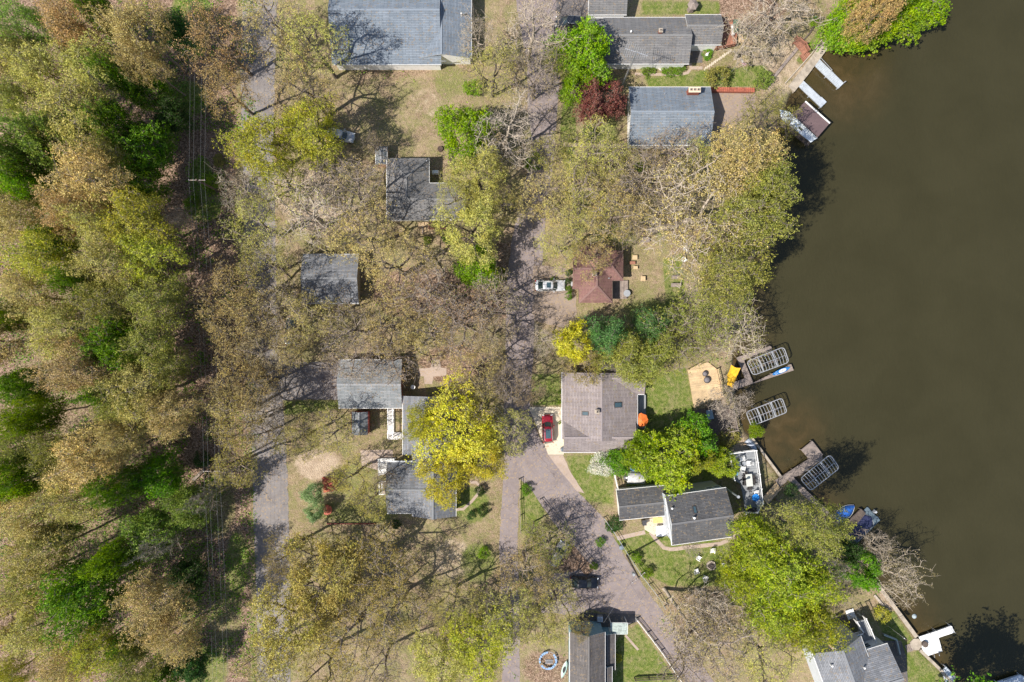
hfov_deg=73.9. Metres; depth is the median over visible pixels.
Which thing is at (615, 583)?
road
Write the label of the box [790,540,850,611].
leafy tree
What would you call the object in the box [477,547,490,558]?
shrub
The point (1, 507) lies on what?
woodland tree
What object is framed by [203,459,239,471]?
utility pole
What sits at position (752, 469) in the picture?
sun deck
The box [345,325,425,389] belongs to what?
bare tree
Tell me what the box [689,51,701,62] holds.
dark patio
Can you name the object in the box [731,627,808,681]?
budding tree
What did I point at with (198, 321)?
power line
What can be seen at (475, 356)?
budding tree
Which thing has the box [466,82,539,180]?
bare tree
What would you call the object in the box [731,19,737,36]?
swing seat
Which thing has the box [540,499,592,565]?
roadside fence
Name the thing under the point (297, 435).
budding tree
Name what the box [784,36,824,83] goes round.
seawall curb
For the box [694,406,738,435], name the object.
deck
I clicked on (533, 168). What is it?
shrub
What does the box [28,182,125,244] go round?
woodland tree
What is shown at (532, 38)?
bare tree
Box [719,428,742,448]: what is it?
shrub
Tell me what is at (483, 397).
budding tree
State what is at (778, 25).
bare tree
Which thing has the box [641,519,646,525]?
wheelie bin
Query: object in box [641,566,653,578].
shrub
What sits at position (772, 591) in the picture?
leafy tree
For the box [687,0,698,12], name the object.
playhouse
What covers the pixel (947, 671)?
boat
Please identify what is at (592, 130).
shrub
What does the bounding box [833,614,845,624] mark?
dark pad
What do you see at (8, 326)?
leafy tree
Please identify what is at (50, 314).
woodland tree
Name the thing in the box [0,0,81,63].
woodland tree
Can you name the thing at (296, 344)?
budding tree
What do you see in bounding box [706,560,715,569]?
fire ring
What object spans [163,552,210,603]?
leafy tree
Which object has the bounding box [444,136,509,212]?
budding tree
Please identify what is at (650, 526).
entrance landing
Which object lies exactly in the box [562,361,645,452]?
taupe roofed house
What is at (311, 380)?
driveway
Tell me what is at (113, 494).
leafy tree
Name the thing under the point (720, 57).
stepping stones
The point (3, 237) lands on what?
woodland tree
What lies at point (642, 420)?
patio umbrella
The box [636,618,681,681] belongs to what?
white fence
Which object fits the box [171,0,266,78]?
budding tree
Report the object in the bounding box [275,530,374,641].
budding tree
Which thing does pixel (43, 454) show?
woodland tree
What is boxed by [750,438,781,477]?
seawall
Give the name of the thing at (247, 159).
budding tree
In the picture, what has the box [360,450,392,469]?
patio paving
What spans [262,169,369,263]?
bare tree
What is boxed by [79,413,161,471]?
woodland tree
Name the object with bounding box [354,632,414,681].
bare tree
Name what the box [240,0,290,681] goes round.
road
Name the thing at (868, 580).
leafy tree
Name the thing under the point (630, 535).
garden path
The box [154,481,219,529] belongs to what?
leafy tree
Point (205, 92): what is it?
power line
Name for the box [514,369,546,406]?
budding tree
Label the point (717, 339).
bare tree
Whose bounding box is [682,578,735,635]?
bare tree
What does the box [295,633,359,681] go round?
budding tree
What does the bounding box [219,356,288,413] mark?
budding tree
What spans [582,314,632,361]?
conifer tree
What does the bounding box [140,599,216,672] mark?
woodland tree
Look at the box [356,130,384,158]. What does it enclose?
bare tree
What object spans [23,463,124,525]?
woodland tree
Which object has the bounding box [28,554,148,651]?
leafy tree
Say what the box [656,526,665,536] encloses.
entry steps
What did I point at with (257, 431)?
bare tree
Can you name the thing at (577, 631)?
budding tree
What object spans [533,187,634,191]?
garden path
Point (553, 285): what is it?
white car
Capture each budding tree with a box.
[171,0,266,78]
[192,256,268,323]
[194,297,265,355]
[195,382,267,445]
[196,54,263,121]
[202,346,279,408]
[205,435,268,495]
[211,104,299,190]
[211,395,285,451]
[215,185,293,250]
[215,287,290,352]
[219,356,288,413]
[228,632,293,681]
[230,318,293,374]
[233,0,318,66]
[234,226,295,289]
[246,151,308,206]
[247,574,343,681]
[260,87,345,175]
[261,532,315,591]
[263,322,315,369]
[266,45,344,125]
[272,413,319,464]
[275,1,352,95]
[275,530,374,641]
[281,288,346,349]
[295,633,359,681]
[304,405,368,460]
[305,589,393,681]
[324,190,398,281]
[324,451,376,502]
[343,521,419,599]
[344,478,391,522]
[352,227,437,307]
[359,571,438,655]
[360,295,426,359]
[398,307,457,365]
[399,398,444,443]
[404,366,507,472]
[406,628,477,681]
[413,449,475,511]
[427,572,485,646]
[430,195,503,270]
[436,168,474,217]
[439,601,517,681]
[442,341,506,402]
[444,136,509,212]
[447,426,508,481]
[452,384,501,429]
[456,29,519,102]
[470,311,521,361]
[476,581,537,658]
[486,182,528,230]
[487,409,535,457]
[496,535,557,602]
[511,153,578,233]
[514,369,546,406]
[517,596,570,649]
[520,516,548,545]
[523,521,575,578]
[524,567,592,630]
[527,129,573,179]
[533,222,585,276]
[537,43,572,79]
[538,156,621,231]
[558,344,603,387]
[564,108,626,182]
[567,234,615,283]
[569,615,591,643]
[580,172,651,254]
[584,138,637,190]
[637,289,719,366]
[654,324,710,378]
[668,134,724,187]
[677,271,757,354]
[729,80,803,150]
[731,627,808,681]
[757,500,811,547]
[834,0,905,46]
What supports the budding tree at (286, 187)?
on the ground at (398, 118)
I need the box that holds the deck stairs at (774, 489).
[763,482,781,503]
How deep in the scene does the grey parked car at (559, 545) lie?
108.05 m
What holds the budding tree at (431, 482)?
on the ground at (398, 118)
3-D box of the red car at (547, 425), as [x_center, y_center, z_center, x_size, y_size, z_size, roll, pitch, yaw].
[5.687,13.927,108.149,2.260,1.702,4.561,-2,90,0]
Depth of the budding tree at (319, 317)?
98.47 m
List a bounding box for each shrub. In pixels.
[182,195,199,209]
[193,450,212,467]
[200,172,224,194]
[212,152,226,166]
[391,519,401,529]
[423,236,430,245]
[462,76,482,97]
[467,510,476,519]
[473,484,484,496]
[477,505,488,517]
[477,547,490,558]
[496,267,506,276]
[498,271,506,282]
[521,483,532,495]
[524,152,544,170]
[565,291,571,299]
[582,123,596,139]
[589,562,597,569]
[595,537,605,547]
[605,514,623,534]
[615,653,622,662]
[630,550,641,562]
[634,162,642,172]
[641,66,655,78]
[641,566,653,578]
[661,66,676,77]
[673,65,685,75]
[701,49,712,60]
[704,65,730,89]
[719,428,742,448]
[753,68,774,90]
[783,483,799,496]
[809,16,820,26]
[874,605,891,623]
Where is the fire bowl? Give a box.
[704,376,710,382]
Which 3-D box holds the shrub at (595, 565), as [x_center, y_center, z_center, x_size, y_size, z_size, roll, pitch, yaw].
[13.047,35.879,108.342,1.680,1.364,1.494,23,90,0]
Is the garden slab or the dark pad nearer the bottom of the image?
the dark pad
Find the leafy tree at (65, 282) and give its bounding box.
[37,265,114,299]
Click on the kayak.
(564, 669)
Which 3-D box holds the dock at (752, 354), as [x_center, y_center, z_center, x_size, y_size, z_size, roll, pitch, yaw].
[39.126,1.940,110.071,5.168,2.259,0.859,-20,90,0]
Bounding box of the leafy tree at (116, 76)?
[79,47,153,99]
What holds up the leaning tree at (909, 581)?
on the ground at (398, 118)
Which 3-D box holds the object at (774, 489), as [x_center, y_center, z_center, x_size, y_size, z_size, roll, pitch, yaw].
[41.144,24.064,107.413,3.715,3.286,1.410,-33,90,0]
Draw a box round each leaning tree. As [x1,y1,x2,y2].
[651,583,732,672]
[706,382,754,434]
[858,545,939,608]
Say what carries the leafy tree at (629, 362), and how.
on the ground at (398, 118)
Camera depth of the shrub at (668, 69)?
108.35 m
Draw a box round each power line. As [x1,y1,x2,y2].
[189,188,203,462]
[193,185,207,447]
[200,184,214,446]
[204,6,205,176]
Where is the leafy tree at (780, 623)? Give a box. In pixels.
[736,583,815,644]
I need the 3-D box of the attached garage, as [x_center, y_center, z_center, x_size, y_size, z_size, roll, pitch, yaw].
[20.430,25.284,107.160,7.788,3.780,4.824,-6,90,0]
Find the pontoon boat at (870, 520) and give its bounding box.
[842,507,879,542]
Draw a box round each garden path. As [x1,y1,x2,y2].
[456,481,480,510]
[467,203,511,205]
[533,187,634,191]
[563,142,623,147]
[617,530,644,539]
[625,635,638,650]
[635,63,691,75]
[649,533,738,550]
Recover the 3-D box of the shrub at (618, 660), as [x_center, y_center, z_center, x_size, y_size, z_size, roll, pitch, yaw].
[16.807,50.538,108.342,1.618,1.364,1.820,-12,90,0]
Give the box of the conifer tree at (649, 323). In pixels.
[625,303,670,349]
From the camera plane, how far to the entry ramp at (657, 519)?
108.50 m
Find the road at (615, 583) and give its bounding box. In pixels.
[499,0,713,681]
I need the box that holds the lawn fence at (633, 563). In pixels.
[603,517,665,608]
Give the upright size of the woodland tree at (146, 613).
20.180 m
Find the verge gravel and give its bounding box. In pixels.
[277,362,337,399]
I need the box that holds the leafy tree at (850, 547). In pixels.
[826,539,863,572]
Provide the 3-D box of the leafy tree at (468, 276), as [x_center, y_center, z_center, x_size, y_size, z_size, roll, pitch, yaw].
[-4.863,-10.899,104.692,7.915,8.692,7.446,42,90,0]
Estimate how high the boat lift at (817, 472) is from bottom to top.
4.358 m
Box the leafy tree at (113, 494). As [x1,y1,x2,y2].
[79,462,152,508]
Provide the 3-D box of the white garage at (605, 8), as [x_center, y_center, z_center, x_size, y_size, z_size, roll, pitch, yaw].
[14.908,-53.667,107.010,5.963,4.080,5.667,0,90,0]
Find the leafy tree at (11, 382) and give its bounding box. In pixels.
[0,364,61,407]
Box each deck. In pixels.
[418,222,445,234]
[613,280,627,298]
[638,395,645,427]
[687,362,722,407]
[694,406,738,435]
[714,18,743,49]
[726,449,763,513]
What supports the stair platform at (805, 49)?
on the ground at (398, 118)
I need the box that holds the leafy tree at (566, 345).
[551,317,593,366]
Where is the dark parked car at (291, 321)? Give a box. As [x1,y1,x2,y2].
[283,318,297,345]
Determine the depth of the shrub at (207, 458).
108.03 m
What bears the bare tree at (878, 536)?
on the ground at (398, 118)
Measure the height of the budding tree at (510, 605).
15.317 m
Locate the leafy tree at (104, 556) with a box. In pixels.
[72,531,149,583]
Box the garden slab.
[692,66,702,69]
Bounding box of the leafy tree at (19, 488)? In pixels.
[0,447,64,508]
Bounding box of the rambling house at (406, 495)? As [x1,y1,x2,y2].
[385,396,455,519]
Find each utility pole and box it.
[189,179,224,194]
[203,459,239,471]
[626,554,644,582]
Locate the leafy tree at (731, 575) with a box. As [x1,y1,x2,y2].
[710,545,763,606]
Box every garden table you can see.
[640,237,649,241]
[671,283,680,286]
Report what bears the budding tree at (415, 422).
on the ground at (398, 118)
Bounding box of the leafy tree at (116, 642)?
[104,609,161,666]
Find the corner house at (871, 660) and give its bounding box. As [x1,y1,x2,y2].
[803,622,903,681]
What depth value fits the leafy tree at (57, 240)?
97.19 m
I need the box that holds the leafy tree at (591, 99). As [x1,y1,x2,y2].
[572,67,628,127]
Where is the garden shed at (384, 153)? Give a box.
[375,146,388,166]
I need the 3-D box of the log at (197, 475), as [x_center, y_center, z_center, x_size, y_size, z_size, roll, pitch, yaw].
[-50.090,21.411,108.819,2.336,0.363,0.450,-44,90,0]
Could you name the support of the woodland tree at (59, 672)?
on the ground at (398, 118)
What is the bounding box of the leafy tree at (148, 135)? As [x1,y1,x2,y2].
[107,119,177,182]
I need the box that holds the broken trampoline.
[539,651,556,669]
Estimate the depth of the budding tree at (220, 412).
98.27 m
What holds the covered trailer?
on the ground at (398, 118)
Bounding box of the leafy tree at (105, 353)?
[71,308,163,374]
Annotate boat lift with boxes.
[746,398,786,425]
[747,347,788,374]
[800,455,838,489]
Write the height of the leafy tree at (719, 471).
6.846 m
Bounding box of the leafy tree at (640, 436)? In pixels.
[633,429,659,454]
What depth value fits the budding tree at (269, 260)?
97.69 m
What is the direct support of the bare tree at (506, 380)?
on the ground at (398, 118)
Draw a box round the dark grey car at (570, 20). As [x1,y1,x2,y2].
[555,14,580,29]
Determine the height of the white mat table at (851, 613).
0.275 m
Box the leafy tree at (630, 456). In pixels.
[614,426,661,482]
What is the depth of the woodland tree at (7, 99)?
93.77 m
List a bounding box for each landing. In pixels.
[644,518,662,534]
[904,637,921,652]
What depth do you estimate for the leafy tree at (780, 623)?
97.52 m
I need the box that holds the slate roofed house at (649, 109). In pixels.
[627,87,714,148]
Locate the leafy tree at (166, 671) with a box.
[140,651,184,681]
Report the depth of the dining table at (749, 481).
105.83 m
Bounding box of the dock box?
[921,641,928,647]
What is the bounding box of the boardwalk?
[388,409,401,439]
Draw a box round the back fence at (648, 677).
[634,676,675,681]
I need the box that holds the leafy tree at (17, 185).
[0,152,70,209]
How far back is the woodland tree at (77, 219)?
93.46 m
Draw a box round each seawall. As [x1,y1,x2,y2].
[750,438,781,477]
[787,475,844,530]
[788,1,863,92]
[877,582,917,637]
[919,649,951,681]
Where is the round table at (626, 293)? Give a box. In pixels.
[624,290,629,296]
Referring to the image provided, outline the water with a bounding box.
[733,0,1023,681]
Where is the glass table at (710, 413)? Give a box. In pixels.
[706,409,713,419]
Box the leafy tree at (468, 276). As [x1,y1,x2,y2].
[451,239,499,288]
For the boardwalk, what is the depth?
108.65 m
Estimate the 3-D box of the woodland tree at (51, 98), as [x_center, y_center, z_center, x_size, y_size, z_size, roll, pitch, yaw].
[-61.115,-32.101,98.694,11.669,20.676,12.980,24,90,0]
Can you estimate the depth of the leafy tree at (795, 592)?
95.60 m
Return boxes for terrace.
[712,93,755,139]
[882,641,907,681]
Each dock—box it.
[733,355,792,389]
[741,346,771,359]
[775,455,822,486]
[799,81,825,108]
[815,58,845,89]
[844,508,865,533]
[918,623,954,657]
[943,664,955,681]
[994,673,1023,681]
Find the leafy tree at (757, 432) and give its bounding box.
[748,420,765,439]
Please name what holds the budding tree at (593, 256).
on the ground at (398, 118)
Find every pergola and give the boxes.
[387,408,394,438]
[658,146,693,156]
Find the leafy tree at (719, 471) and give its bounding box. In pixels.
[708,445,740,478]
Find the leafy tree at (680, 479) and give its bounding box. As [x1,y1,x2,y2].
[628,420,706,501]
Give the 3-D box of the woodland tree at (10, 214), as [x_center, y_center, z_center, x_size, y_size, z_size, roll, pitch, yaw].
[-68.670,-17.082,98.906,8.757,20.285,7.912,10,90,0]
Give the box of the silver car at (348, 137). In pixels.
[328,128,354,143]
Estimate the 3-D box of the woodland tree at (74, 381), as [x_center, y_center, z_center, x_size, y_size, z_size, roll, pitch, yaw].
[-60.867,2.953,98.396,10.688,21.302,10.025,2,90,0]
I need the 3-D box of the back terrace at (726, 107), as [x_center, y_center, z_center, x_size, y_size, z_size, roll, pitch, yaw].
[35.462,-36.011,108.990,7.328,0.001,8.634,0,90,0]
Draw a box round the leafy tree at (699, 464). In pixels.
[683,440,716,475]
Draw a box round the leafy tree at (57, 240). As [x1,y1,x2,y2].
[15,219,87,261]
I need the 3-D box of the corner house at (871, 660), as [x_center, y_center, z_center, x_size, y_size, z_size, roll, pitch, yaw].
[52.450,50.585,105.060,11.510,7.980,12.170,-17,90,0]
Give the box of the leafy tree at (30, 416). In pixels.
[0,392,87,440]
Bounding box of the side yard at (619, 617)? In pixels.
[580,613,641,626]
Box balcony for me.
[849,611,876,642]
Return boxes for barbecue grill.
[747,507,756,511]
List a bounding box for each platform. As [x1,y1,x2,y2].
[322,477,337,491]
[792,35,810,62]
[799,440,822,459]
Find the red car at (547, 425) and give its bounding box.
[541,414,554,442]
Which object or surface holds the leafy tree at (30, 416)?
on the ground at (398, 118)
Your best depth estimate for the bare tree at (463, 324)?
98.94 m
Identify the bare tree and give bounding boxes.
[124,519,194,567]
[158,203,204,230]
[178,483,230,523]
[203,161,272,222]
[230,416,281,452]
[242,388,292,431]
[246,279,318,341]
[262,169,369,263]
[310,153,396,240]
[317,329,378,390]
[318,287,395,362]
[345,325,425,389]
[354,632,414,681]
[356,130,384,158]
[368,462,401,490]
[380,247,465,334]
[417,289,501,364]
[442,367,474,399]
[457,0,503,63]
[464,266,525,330]
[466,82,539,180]
[474,351,527,403]
[486,0,581,68]
[499,38,564,113]
[528,321,563,362]
[605,128,675,209]
[606,206,654,252]
[630,159,706,236]
[633,112,712,194]
[655,633,710,681]
[657,598,760,681]
[682,542,705,560]
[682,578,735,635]
[694,318,742,361]
[700,299,770,365]
[710,4,782,74]
[725,0,836,63]
[811,549,853,593]
[812,579,859,615]
[851,528,899,568]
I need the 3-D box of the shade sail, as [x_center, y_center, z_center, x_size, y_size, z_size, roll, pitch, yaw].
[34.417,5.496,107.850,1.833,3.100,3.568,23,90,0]
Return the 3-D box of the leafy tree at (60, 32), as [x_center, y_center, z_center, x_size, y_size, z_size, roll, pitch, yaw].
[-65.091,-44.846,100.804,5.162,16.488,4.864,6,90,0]
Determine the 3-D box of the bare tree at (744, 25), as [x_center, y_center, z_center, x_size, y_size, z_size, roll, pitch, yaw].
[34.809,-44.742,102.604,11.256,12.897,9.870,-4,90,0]
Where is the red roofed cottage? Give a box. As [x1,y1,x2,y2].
[571,245,623,302]
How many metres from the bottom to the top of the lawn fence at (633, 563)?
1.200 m
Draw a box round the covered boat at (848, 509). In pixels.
[833,505,854,523]
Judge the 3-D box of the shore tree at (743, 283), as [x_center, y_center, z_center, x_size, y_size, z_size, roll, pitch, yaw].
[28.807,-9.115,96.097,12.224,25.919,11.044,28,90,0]
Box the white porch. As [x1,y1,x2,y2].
[378,458,395,475]
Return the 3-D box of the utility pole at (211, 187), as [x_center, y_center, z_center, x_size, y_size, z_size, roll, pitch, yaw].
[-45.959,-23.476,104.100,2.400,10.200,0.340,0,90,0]
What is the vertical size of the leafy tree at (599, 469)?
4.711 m
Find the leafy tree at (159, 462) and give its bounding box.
[127,446,186,502]
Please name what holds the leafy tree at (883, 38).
on the ground at (398, 118)
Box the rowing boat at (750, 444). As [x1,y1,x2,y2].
[745,438,756,449]
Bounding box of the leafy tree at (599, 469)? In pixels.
[585,451,619,475]
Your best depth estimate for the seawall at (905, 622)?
108.87 m
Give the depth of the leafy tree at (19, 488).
94.89 m
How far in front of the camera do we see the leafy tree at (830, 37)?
102.54 m
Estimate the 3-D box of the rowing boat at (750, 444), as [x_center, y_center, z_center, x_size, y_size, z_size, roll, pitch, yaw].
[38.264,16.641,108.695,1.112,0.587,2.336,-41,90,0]
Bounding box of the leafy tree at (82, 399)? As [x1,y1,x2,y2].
[64,379,139,406]
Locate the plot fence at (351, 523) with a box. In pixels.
[327,523,375,523]
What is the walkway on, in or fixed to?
attached to the boathouse
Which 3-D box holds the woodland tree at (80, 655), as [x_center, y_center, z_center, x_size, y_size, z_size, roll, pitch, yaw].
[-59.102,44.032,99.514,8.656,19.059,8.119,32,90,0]
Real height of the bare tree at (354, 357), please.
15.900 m
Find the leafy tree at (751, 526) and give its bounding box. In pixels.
[722,500,805,577]
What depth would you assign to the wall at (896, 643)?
108.41 m
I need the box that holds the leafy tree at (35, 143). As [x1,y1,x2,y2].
[0,107,98,179]
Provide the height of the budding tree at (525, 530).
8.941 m
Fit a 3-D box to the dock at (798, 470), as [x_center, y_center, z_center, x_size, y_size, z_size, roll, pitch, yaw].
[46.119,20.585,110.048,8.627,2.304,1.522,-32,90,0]
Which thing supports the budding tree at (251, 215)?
on the ground at (398, 118)
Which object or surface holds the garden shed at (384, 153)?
on the ground at (398, 118)
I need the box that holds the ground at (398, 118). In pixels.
[0,0,944,681]
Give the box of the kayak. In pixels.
[561,660,566,677]
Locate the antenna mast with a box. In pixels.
[621,43,647,85]
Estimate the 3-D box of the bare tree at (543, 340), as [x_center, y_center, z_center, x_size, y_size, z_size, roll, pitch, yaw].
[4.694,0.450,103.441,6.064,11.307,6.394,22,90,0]
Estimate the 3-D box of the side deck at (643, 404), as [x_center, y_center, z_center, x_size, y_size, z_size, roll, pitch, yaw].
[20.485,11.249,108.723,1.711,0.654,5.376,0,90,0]
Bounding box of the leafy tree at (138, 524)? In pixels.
[113,501,186,563]
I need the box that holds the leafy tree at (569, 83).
[557,59,601,108]
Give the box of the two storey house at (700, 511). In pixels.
[662,481,739,545]
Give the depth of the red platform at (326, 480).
108.65 m
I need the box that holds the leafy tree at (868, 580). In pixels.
[834,548,882,593]
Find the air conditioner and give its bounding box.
[597,615,602,621]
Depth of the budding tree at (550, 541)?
101.70 m
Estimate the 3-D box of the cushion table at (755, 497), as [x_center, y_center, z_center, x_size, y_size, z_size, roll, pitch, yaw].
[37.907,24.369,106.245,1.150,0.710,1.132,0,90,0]
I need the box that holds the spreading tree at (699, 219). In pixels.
[635,140,796,292]
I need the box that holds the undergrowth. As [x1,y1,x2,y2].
[0,0,726,681]
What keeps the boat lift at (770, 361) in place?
in the water
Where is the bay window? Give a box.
[379,481,385,494]
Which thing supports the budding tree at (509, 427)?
on the ground at (398, 118)
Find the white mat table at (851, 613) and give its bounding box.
[846,608,854,619]
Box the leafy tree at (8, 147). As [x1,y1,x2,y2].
[0,122,73,187]
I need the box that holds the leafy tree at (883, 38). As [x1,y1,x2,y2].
[817,0,921,57]
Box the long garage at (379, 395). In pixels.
[337,360,402,407]
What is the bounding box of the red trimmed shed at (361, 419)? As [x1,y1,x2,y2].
[351,411,369,434]
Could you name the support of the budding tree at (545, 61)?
on the ground at (398, 118)
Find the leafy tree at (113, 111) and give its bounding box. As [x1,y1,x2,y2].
[64,96,147,150]
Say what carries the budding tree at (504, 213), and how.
on the ground at (398, 118)
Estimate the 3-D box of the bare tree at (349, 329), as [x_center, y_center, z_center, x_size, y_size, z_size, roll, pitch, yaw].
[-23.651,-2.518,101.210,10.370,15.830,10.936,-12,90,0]
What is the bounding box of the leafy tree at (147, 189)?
[110,156,174,203]
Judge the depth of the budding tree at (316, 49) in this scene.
96.56 m
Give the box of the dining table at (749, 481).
[745,474,752,486]
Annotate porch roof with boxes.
[609,617,627,633]
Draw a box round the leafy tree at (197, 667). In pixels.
[169,650,214,681]
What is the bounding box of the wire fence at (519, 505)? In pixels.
[519,479,520,532]
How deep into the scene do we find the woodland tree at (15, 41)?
93.75 m
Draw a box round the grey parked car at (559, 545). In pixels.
[549,540,568,567]
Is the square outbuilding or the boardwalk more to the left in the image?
the square outbuilding
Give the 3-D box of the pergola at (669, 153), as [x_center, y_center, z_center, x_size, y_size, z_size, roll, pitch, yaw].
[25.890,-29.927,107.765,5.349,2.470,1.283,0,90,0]
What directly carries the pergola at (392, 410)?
on the ground at (398, 118)
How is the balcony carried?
attached to the corner house at (871, 660)
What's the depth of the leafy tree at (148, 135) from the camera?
99.73 m
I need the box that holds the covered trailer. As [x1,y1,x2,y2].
[626,471,645,483]
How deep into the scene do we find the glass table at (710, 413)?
108.28 m
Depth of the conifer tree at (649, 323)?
99.97 m
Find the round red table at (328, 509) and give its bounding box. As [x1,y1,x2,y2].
[324,505,331,514]
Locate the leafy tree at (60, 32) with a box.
[29,10,101,58]
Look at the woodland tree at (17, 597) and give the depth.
94.18 m
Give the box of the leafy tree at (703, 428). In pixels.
[668,409,718,458]
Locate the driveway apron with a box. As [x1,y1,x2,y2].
[549,455,583,492]
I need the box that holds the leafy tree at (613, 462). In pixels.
[596,448,630,477]
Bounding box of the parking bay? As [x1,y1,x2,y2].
[532,570,588,614]
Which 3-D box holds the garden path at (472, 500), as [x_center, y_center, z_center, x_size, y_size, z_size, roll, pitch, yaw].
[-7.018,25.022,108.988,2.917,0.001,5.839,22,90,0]
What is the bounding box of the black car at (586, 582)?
[570,575,598,589]
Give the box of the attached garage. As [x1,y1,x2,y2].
[616,484,666,520]
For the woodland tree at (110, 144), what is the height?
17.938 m
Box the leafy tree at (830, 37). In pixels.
[810,0,869,54]
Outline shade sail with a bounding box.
[725,364,739,388]
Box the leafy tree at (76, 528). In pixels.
[20,517,93,552]
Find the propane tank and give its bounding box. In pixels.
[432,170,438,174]
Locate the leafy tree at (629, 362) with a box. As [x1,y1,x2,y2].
[587,324,647,395]
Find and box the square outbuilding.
[300,254,359,303]
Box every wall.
[711,87,754,93]
[882,633,900,654]
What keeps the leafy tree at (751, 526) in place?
on the ground at (398, 118)
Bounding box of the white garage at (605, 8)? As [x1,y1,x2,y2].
[588,0,627,17]
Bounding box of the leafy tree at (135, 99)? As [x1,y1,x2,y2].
[119,67,173,113]
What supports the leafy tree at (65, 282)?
on the ground at (398, 118)
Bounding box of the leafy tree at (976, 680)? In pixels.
[939,665,992,681]
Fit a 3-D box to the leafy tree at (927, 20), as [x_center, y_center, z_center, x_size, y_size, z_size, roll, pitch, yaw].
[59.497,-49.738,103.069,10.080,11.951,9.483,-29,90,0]
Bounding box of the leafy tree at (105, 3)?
[69,0,142,46]
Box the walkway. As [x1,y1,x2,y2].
[779,122,809,146]
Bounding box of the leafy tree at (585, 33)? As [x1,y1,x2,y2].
[541,13,615,87]
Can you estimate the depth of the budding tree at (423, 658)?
98.88 m
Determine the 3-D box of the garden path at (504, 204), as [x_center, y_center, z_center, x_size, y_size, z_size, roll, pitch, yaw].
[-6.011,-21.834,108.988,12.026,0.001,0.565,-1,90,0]
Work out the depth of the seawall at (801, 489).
108.89 m
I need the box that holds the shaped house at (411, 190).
[386,157,465,220]
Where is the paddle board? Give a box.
[772,367,789,374]
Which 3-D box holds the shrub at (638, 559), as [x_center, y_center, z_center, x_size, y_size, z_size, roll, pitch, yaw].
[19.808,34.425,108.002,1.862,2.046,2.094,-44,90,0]
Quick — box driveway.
[529,407,563,454]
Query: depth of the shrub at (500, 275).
107.56 m
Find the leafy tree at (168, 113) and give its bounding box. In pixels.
[150,94,196,135]
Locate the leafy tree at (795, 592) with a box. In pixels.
[737,523,840,631]
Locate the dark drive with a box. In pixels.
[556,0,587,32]
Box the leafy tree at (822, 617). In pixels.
[772,596,856,661]
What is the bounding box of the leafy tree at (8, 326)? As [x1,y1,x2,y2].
[0,297,46,333]
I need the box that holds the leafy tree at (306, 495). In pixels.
[299,481,324,505]
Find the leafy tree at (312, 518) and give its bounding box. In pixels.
[301,503,325,524]
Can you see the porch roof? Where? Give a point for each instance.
(618, 628)
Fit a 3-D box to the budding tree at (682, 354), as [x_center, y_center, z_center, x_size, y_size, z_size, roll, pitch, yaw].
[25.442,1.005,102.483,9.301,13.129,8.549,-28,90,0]
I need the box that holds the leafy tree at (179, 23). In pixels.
[153,7,192,51]
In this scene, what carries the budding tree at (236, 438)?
on the ground at (398, 118)
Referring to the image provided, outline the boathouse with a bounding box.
[779,101,829,145]
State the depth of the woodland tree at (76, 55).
93.84 m
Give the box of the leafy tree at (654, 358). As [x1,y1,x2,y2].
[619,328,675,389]
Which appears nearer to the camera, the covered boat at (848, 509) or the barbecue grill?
the barbecue grill
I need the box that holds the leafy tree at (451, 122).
[432,99,503,170]
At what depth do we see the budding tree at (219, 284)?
97.63 m
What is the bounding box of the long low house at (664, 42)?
[587,14,723,68]
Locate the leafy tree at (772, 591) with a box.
[721,544,787,608]
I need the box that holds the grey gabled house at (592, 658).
[569,621,614,681]
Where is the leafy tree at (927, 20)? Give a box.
[885,0,950,36]
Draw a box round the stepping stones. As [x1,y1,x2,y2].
[704,49,731,70]
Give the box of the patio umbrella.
[638,413,647,426]
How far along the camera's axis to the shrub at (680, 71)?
108.34 m
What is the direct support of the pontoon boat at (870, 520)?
on the water
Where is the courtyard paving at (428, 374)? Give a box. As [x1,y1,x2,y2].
[418,359,445,383]
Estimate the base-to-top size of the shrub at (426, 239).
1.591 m
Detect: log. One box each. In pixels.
[192,469,204,480]
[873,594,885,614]
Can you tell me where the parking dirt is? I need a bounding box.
[532,265,576,326]
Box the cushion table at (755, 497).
[752,494,758,500]
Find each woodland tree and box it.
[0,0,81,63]
[0,23,75,88]
[0,37,102,114]
[0,48,46,106]
[0,69,50,134]
[0,182,41,247]
[0,187,57,246]
[0,225,103,293]
[0,265,83,328]
[0,324,40,365]
[0,424,73,474]
[0,470,42,510]
[0,490,78,544]
[0,518,100,593]
[0,553,79,620]
[0,591,48,645]
[0,593,89,663]
[0,641,60,681]
[14,65,115,158]
[15,299,98,361]
[16,328,121,396]
[19,424,106,476]
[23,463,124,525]
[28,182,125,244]
[31,628,120,681]
[32,0,126,58]
[32,135,135,214]
[34,417,141,494]
[42,28,142,103]
[50,187,143,253]
[59,614,133,681]
[60,272,157,337]
[61,221,160,292]
[65,118,135,168]
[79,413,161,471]
[82,0,186,72]
[83,373,155,431]
[85,353,184,434]
[94,184,184,255]
[97,626,166,681]
[102,566,196,652]
[107,28,186,96]
[108,265,198,332]
[109,309,191,372]
[111,224,191,288]
[132,385,210,444]
[136,348,206,392]
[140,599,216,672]
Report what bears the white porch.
on the ground at (398, 118)
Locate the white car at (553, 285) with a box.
[535,278,564,292]
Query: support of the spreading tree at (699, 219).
on the ground at (398, 118)
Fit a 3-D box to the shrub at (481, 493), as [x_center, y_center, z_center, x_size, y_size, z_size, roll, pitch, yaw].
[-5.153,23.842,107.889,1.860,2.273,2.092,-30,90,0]
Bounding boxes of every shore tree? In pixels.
[682,229,777,317]
[705,117,790,202]
[707,169,801,254]
[725,150,803,211]
[774,496,856,564]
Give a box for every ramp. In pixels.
[653,516,662,522]
[773,47,797,77]

